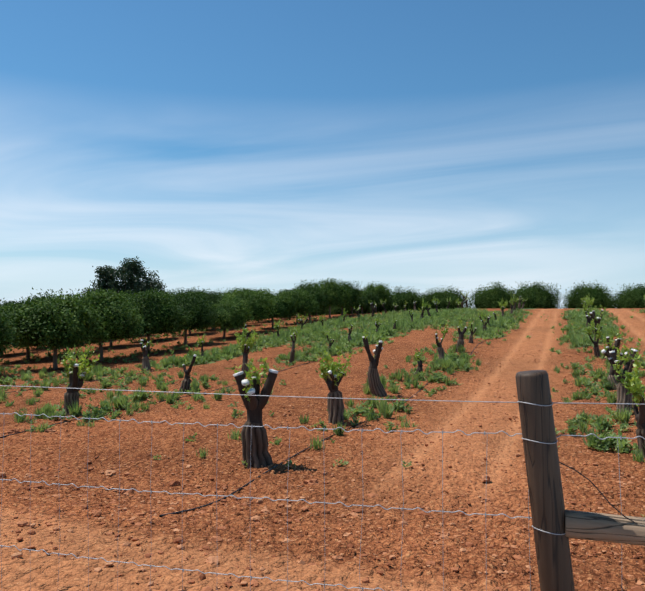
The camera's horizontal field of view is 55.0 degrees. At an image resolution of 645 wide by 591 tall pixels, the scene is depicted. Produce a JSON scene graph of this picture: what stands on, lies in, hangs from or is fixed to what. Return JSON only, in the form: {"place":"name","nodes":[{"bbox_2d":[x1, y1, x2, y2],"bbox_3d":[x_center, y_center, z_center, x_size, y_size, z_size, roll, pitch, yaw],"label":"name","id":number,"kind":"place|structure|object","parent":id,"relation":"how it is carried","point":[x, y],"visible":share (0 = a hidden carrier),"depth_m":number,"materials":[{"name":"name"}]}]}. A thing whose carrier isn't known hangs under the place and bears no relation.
{"place":"outdoors","nodes":[
{"label":"outdoors","id":0,"kind":"place"},
{"bbox_2d":[0,308,644,590],"bbox_3d":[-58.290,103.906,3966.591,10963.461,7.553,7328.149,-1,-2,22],"label":"ground","id":1,"kind":"structure","parent":0,"point":[26,571],"depth_m":7.28,"materials":[{"name":"red soil"}]},
{"bbox_2d":[0,298,22,355],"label":"tree","id":2,"kind":"object","parent":1,"relation":"on","point":[6,330],"visible":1,"depth_m":20.68,"materials":[{"name":"green plant"}]},
{"bbox_2d":[8,299,40,314],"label":"tree","id":3,"kind":"object","parent":1,"relation":"on","point":[16,304],"visible":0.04,"depth_m":40.38,"materials":[{"name":"green plant"}]},
{"bbox_2d":[21,295,39,304],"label":"tree","id":4,"kind":"object","parent":1,"relation":"on","point":[23,302],"depth_m":53.31,"materials":[{"name":"green plant"}]},
{"bbox_2d":[1,306,61,360],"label":"tree","id":5,"kind":"object","parent":1,"relation":"on","point":[28,355],"depth_m":28.26,"materials":[{"name":"green plant"}]},
{"bbox_2d":[1,287,113,369],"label":"tree","id":6,"kind":"object","parent":1,"relation":"on","point":[69,321],"visible":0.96,"depth_m":22.86,"materials":[{"name":"green plant"}]},
{"bbox_2d":[61,347,99,415],"bbox_3d":[-4.708,1.681,12.040,0.729,1.422,0.992,1,-2,-24],"label":"grapevine","id":7,"kind":"object","parent":1,"relation":"on","point":[75,381],"visible":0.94,"depth_m":11.96,"materials":[{"name":"green plant"}]},
{"bbox_2d":[73,343,93,378],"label":"grapevine","id":8,"kind":"object","parent":1,"relation":"on","point":[88,351],"visible":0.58,"depth_m":18.99,"materials":[{"name":"green plant"}]},
{"bbox_2d":[60,286,149,360],"bbox_3d":[-9.519,1.258,26.943,4.403,3.334,4.289,0,-1,-3],"label":"tree","id":9,"kind":"object","parent":1,"relation":"on","point":[120,317],"visible":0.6,"depth_m":25.96,"materials":[{"name":"green plant"}]},
{"bbox_2d":[98,287,134,346],"bbox_3d":[-11.980,1.256,34.339,3.691,3.378,3.811,-1,-2,30],"label":"tree","id":10,"kind":"object","parent":1,"relation":"on","point":[111,344],"visible":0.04,"depth_m":34.39,"materials":[{"name":"green plant"}]},
{"bbox_2d":[116,290,134,299],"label":"tree","id":11,"kind":"object","parent":1,"relation":"on","point":[126,294],"depth_m":42.16,"materials":[{"name":"green plant"}]},
{"bbox_2d":[79,256,172,297],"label":"tree","id":12,"kind":"object","parent":1,"relation":"on","point":[127,273],"visible":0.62,"depth_m":107.54,"materials":[{"name":"green plant"}]},
{"bbox_2d":[140,340,151,370],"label":"grapevine","id":13,"kind":"object","parent":1,"relation":"on","point":[145,359],"visible":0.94,"depth_m":21.65,"materials":[{"name":"brown plant"}]},
{"bbox_2d":[122,287,196,352],"bbox_3d":[-8.020,1.205,29.284,3.945,3.235,4.049,0,-1,14],"label":"tree","id":14,"kind":"object","parent":1,"relation":"on","point":[164,316],"visible":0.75,"depth_m":28.83,"materials":[{"name":"green plant"}]},
{"bbox_2d":[163,286,210,334],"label":"tree","id":15,"kind":"object","parent":1,"relation":"on","point":[192,292],"visible":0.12,"depth_m":40.22,"materials":[{"name":"green plant"}]},
{"bbox_2d":[179,345,195,393],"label":"grapevine","id":16,"kind":"object","parent":1,"relation":"on","point":[186,382],"visible":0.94,"depth_m":14.95,"materials":[{"name":"brown plant"}]},
{"bbox_2d":[167,290,223,344],"bbox_3d":[-7.138,1.176,32.460,3.681,3.048,3.565,-1,-2,35],"label":"tree","id":17,"kind":"object","parent":1,"relation":"on","point":[204,317],"visible":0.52,"depth_m":32.09,"materials":[{"name":"green plant"}]},
{"bbox_2d":[197,334,206,355],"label":"grapevine","id":18,"kind":"object","parent":1,"relation":"on","point":[201,341],"visible":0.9,"depth_m":24.94,"materials":[{"name":"green plant"}]},
{"bbox_2d":[194,288,232,329],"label":"tree","id":19,"kind":"object","parent":1,"relation":"on","point":[214,297],"visible":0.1,"depth_m":43.21,"materials":[{"name":"green plant"}]},
{"bbox_2d":[205,300,253,338],"bbox_3d":[-5.523,1.377,35.735,3.229,2.349,3.666,0,-1,-2],"label":"tree","id":20,"kind":"object","parent":1,"relation":"on","point":[233,316],"visible":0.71,"depth_m":35.12,"materials":[{"name":"green plant"}]},
{"bbox_2d":[223,287,264,296],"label":"tree","id":21,"kind":"object","parent":1,"relation":"on","point":[236,290],"visible":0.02,"depth_m":46.36,"materials":[{"name":"green plant"}]},
{"bbox_2d":[234,323,258,376],"bbox_3d":[-2.251,1.617,18.284,0.754,1.704,0.708,0,-1,6],"label":"grapevine","id":22,"kind":"object","parent":1,"relation":"on","point":[246,345],"visible":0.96,"depth_m":18.15,"materials":[{"name":"green plant"}]},
{"bbox_2d":[217,287,280,332],"bbox_3d":[-4.722,0.964,38.685,3.959,2.976,4.495,0,-1,7],"label":"tree","id":23,"kind":"object","parent":1,"relation":"on","point":[259,306],"visible":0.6,"depth_m":38.13,"materials":[{"name":"green plant"}]},
{"bbox_2d":[245,325,252,338],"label":"grapevine","id":24,"kind":"object","parent":1,"relation":"on","point":[247,335],"visible":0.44,"depth_m":28.05,"materials":[{"name":"green plant"}]},
{"bbox_2d":[233,357,278,468],"bbox_3d":[-0.875,1.518,8.041,0.548,1.502,0.511,1,-2,-28],"label":"grapevine","id":25,"kind":"object","parent":1,"relation":"on","point":[255,452],"visible":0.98,"depth_m":7.93,"materials":[{"name":"brown plant"}]},
{"bbox_2d":[251,288,275,322],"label":"tree","id":26,"kind":"object","parent":1,"relation":"on","point":[265,295],"visible":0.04,"depth_m":49.54,"materials":[{"name":"green plant"}]},
{"bbox_2d":[274,319,281,336],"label":"grapevine","id":27,"kind":"object","parent":1,"relation":"on","point":[276,326],"visible":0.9,"depth_m":30.88,"materials":[{"name":"green plant"}]},
{"bbox_2d":[260,293,298,328],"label":"tree","id":28,"kind":"object","parent":1,"relation":"on","point":[285,310],"visible":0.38,"depth_m":41.39,"materials":[{"name":"green plant"}]},
{"bbox_2d":[275,287,296,296],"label":"tree","id":29,"kind":"object","parent":1,"relation":"on","point":[285,292],"visible":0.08,"depth_m":55.77,"materials":[{"name":"green plant"}]},
{"bbox_2d":[289,325,300,362],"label":"grapevine","id":30,"kind":"object","parent":1,"relation":"on","point":[295,333],"visible":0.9,"depth_m":21.22,"materials":[{"name":"brown plant"}]},
{"bbox_2d":[275,288,320,323],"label":"tree","id":31,"kind":"object","parent":1,"relation":"on","point":[305,301],"visible":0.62,"depth_m":44.32,"materials":[{"name":"green plant"}]},
{"bbox_2d":[296,313,308,334],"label":"grapevine","id":32,"kind":"object","parent":1,"relation":"on","point":[302,322],"visible":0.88,"depth_m":34.12,"materials":[{"name":"green plant"}]},
{"bbox_2d":[0,308,612,516],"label":"drip lines","id":33,"kind":"object","parent":1,"relation":"on","point":[209,391],"visible":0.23,"depth_m":9.72,"materials":[{"name":"black plastic"}]},
{"bbox_2d":[291,279,330,320],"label":"tree","id":34,"kind":"object","parent":1,"relation":"on","point":[321,296],"visible":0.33,"depth_m":47.36,"materials":[{"name":"green plant"}]},
{"bbox_2d":[307,309,328,314],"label":"tree","id":35,"kind":"object","parent":1,"relation":"on","point":[324,312],"visible":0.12,"depth_m":69.11,"materials":[{"name":"green plant"}]},
{"bbox_2d":[0,307,644,516],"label":"weeds","id":36,"kind":"object","parent":1,"relation":"on","point":[451,361],"visible":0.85,"depth_m":18.97,"materials":[{"name":"green plant"}]},
{"bbox_2d":[0,349,644,590],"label":"stones","id":37,"kind":"object","parent":1,"relation":"on","point":[218,538],"visible":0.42,"depth_m":6.25,"materials":[{"name":"brown stone"}]},
{"bbox_2d":[325,330,333,350],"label":"grapevine","id":38,"kind":"object","parent":1,"relation":"on","point":[330,343],"visible":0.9,"depth_m":24.25,"materials":[{"name":"green plant"}]},
{"bbox_2d":[314,345,352,424],"bbox_3d":[0.204,1.601,10.987,0.599,1.467,0.722,0,-1,12],"label":"grapevine","id":39,"kind":"object","parent":1,"relation":"on","point":[335,373],"visible":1,"depth_m":10.86,"materials":[{"name":"brown plant"}]},
{"bbox_2d":[318,277,353,317],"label":"tree","id":40,"kind":"object","parent":1,"relation":"on","point":[337,293],"visible":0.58,"depth_m":51.03,"materials":[{"name":"green plant"}]},
{"bbox_2d":[328,306,350,314],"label":"tree","id":41,"kind":"object","parent":1,"relation":"on","point":[335,311],"visible":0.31,"depth_m":67.61,"materials":[{"name":"green plant"}]},
{"bbox_2d":[328,280,364,315],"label":"tree","id":42,"kind":"object","parent":1,"relation":"on","point":[355,295],"visible":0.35,"depth_m":53.85,"materials":[{"name":"green plant"}]},
{"bbox_2d":[348,321,352,341],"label":"grapevine","id":43,"kind":"object","parent":1,"relation":"on","point":[349,334],"visible":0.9,"depth_m":27.21,"materials":[{"name":"green plant"}]},
{"bbox_2d":[338,291,368,313],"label":"tree","id":44,"kind":"object","parent":1,"relation":"on","point":[364,303],"visible":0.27,"depth_m":56.85,"materials":[{"name":"green plant"}]},
{"bbox_2d":[354,304,360,321],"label":"grapevine","id":45,"kind":"object","parent":1,"relation":"on","point":[357,311],"visible":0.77,"depth_m":42.99,"materials":[{"name":"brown plant"}]},
{"bbox_2d":[347,306,371,313],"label":"tree","id":46,"kind":"object","parent":1,"relation":"on","point":[366,310],"visible":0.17,"depth_m":67.35,"materials":[{"name":"green plant"}]},
{"bbox_2d":[355,289,383,312],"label":"tree","id":47,"kind":"object","parent":1,"relation":"on","point":[372,297],"visible":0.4,"depth_m":59.78,"materials":[{"name":"green plant"}]},
{"bbox_2d":[369,300,376,316],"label":"grapevine","id":48,"kind":"object","parent":1,"relation":"on","point":[373,308],"visible":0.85,"depth_m":46.18,"materials":[{"name":"brown plant"}]},
{"bbox_2d":[362,329,386,396],"bbox_3d":[1.192,1.567,14.156,0.628,1.680,0.477,0,-1,-2],"label":"grapevine","id":49,"kind":"object","parent":1,"relation":"on","point":[376,387],"visible":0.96,"depth_m":14.09,"materials":[{"name":"brown plant"}]},
{"bbox_2d":[372,315,381,331],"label":"grapevine","id":50,"kind":"object","parent":1,"relation":"on","point":[377,323],"visible":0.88,"depth_m":30.23,"materials":[{"name":"green plant"}]},
{"bbox_2d":[362,281,393,312],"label":"tree","id":51,"kind":"object","parent":1,"relation":"on","point":[381,289],"visible":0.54,"depth_m":62.67,"materials":[{"name":"green plant"}]},
{"bbox_2d":[369,300,399,312],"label":"tree","id":52,"kind":"object","parent":1,"relation":"on","point":[380,308],"visible":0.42,"depth_m":65.54,"materials":[{"name":"green plant"}]},
{"bbox_2d":[387,285,425,311],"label":"tree","id":53,"kind":"object","parent":1,"relation":"on","point":[401,298],"visible":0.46,"depth_m":66.00,"materials":[{"name":"green plant"}]},
{"bbox_2d":[408,309,412,321],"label":"grapevine","id":54,"kind":"object","parent":1,"relation":"on","point":[411,314],"visible":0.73,"depth_m":36.27,"materials":[{"name":"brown plant"}]},
{"bbox_2d":[413,349,422,377],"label":"grapevine","id":55,"kind":"object","parent":1,"relation":"on","point":[420,365],"visible":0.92,"depth_m":17.02,"materials":[{"name":"green plant"}]},
{"bbox_2d":[419,299,427,317],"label":"grapevine","id":56,"kind":"object","parent":1,"relation":"on","point":[423,307],"visible":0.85,"depth_m":39.35,"materials":[{"name":"green plant"}]},
{"bbox_2d":[422,303,430,315],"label":"grapevine","id":57,"kind":"object","parent":1,"relation":"on","point":[429,307],"visible":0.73,"depth_m":42.32,"materials":[{"name":"green plant"}]},
{"bbox_2d":[431,298,440,311],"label":"grapevine","id":58,"kind":"object","parent":1,"relation":"on","point":[437,303],"visible":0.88,"depth_m":45.61,"materials":[{"name":"green plant"}]},
{"bbox_2d":[435,323,448,359],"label":"grapevine","id":59,"kind":"object","parent":1,"relation":"on","point":[440,349],"visible":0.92,"depth_m":20.25,"materials":[{"name":"brown plant"}]},
{"bbox_2d":[420,285,465,310],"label":"tree","id":60,"kind":"object","parent":1,"relation":"on","point":[445,295],"visible":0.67,"depth_m":64.33,"materials":[{"name":"green plant"}]},
{"bbox_2d":[456,320,466,351],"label":"grapevine","id":61,"kind":"object","parent":1,"relation":"on","point":[460,341],"visible":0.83,"depth_m":23.07,"materials":[{"name":"brown plant"}]},
{"bbox_2d":[460,291,468,307],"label":"grapevine","id":62,"kind":"object","parent":1,"relation":"on","point":[464,298],"visible":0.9,"depth_m":54.70,"materials":[{"name":"brown plant"}]},
{"bbox_2d":[467,318,477,342],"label":"grapevine","id":63,"kind":"object","parent":1,"relation":"on","point":[471,335],"visible":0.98,"depth_m":26.14,"materials":[{"name":"green plant"}]},
{"bbox_2d":[478,311,489,330],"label":"grapevine","id":64,"kind":"object","parent":1,"relation":"on","point":[485,323],"visible":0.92,"depth_m":29.55,"materials":[{"name":"green plant"}]},
{"bbox_2d":[484,311,491,325],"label":"grapevine","id":65,"kind":"object","parent":1,"relation":"on","point":[490,315],"visible":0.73,"depth_m":32.54,"materials":[{"name":"green plant"}]},
{"bbox_2d":[463,281,515,308],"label":"tree","id":66,"kind":"object","parent":1,"relation":"on","point":[493,296],"visible":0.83,"depth_m":63.00,"materials":[{"name":"green plant"}]},
{"bbox_2d":[498,298,507,316],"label":"grapevine","id":67,"kind":"object","parent":1,"relation":"on","point":[503,306],"visible":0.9,"depth_m":38.80,"materials":[{"name":"green plant"}]},
{"bbox_2d":[509,299,512,313],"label":"grapevine","id":68,"kind":"object","parent":1,"relation":"on","point":[511,311],"visible":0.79,"depth_m":41.55,"materials":[{"name":"green plant"}]},
{"bbox_2d":[510,294,517,310],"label":"grapevine","id":69,"kind":"object","parent":1,"relation":"on","point":[514,306],"visible":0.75,"depth_m":47.79,"materials":[{"name":"green plant"}]},
{"bbox_2d":[511,281,561,308],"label":"tree","id":70,"kind":"object","parent":1,"relation":"on","point":[538,296],"visible":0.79,"depth_m":60.83,"materials":[{"name":"green plant"}]},
{"bbox_2d":[515,370,574,590],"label":"fence post","id":71,"kind":"object","parent":1,"relation":"on","point":[547,505],"visible":0.96,"depth_m":2.15,"materials":[{"name":"brown wood"}]},
{"bbox_2d":[0,385,644,590],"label":"fence wire","id":72,"kind":"object","parent":71,"relation":"attached to","point":[287,500],"visible":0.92,"depth_m":2.47,"materials":[{"name":"silver metal"}]},
{"bbox_2d":[559,462,636,523],"bbox_3d":[2.073,0.737,1.802,2.599,0.803,0.029,0,-2,15],"label":"brace wire","id":73,"kind":"object","parent":71,"relation":"attached to","point":[600,492],"visible":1,"depth_m":2.12,"materials":[{"name":"grey metal"}]},
{"bbox_2d":[565,510,644,545],"bbox_3d":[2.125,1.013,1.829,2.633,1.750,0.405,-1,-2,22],"label":"fence rail","id":74,"kind":"object","parent":71,"relation":"attached to","point":[613,528],"visible":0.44,"depth_m":2.11,"materials":[{"name":"grey wood"}]},
{"bbox_2d":[580,293,593,314],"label":"grapevine","id":75,"kind":"object","parent":1,"relation":"on","point":[587,303],"visible":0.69,"depth_m":36.33,"materials":[{"name":"green plant"}]},
{"bbox_2d":[583,307,592,326],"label":"grapevine","id":76,"kind":"object","parent":1,"relation":"on","point":[587,317],"visible":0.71,"depth_m":30.05,"materials":[{"name":"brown plant"}]},
{"bbox_2d":[560,281,618,308],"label":"tree","id":77,"kind":"object","parent":1,"relation":"on","point":[598,295],"visible":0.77,"depth_m":59.74,"materials":[{"name":"green plant"}]},
{"bbox_2d":[585,320,602,357],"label":"grapevine","id":78,"kind":"object","parent":1,"relation":"on","point":[596,347],"visible":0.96,"depth_m":20.98,"materials":[{"name":"green plant"}]},
{"bbox_2d":[588,322,601,345],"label":"grapevine","id":79,"kind":"object","parent":1,"relation":"on","point":[595,328],"visible":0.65,"depth_m":24.21,"materials":[{"name":"green plant"}]},
{"bbox_2d":[586,304,605,334],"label":"grapevine","id":80,"kind":"object","parent":1,"relation":"on","point":[593,317],"visible":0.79,"depth_m":27.03,"materials":[{"name":"green plant"}]},
{"bbox_2d":[601,330,622,367],"bbox_3d":[8.256,1.606,17.676,0.536,1.288,0.668,-1,-2,34],"label":"grapevine","id":81,"kind":"object","parent":1,"relation":"on","point":[617,343],"visible":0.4,"depth_m":17.52,"materials":[{"name":"green plant"}]},
{"bbox_2d":[603,334,625,389],"bbox_3d":[7.003,1.618,14.847,0.711,1.391,0.493,0,-1,-15],"label":"grapevine","id":82,"kind":"object","parent":1,"relation":"on","point":[611,372],"visible":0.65,"depth_m":14.79,"materials":[{"name":"brown plant"}]},
{"bbox_2d":[601,337,642,412],"bbox_3d":[5.749,1.556,11.833,0.610,1.541,0.609,1,-2,-43],"label":"grapevine","id":83,"kind":"object","parent":1,"relation":"on","point":[622,396],"visible":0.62,"depth_m":11.73,"materials":[{"name":"brown plant"}]},
{"bbox_2d":[612,351,644,457],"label":"grapevine","id":84,"kind":"object","parent":1,"relation":"on","point":[633,385],"visible":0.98,"depth_m":8.33,"materials":[{"name":"green plant"}]},
{"bbox_2d":[612,283,644,308],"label":"tree","id":85,"kind":"object","parent":1,"relation":"on","point":[632,298],"visible":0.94,"depth_m":57.91,"materials":[{"name":"green plant"}]},
{"bbox_2d":[0,0,644,308],"label":"sky","id":86,"kind":"structure","parent":0,"point":[465,145],"materials":[{"name":"blue"}]}
]}

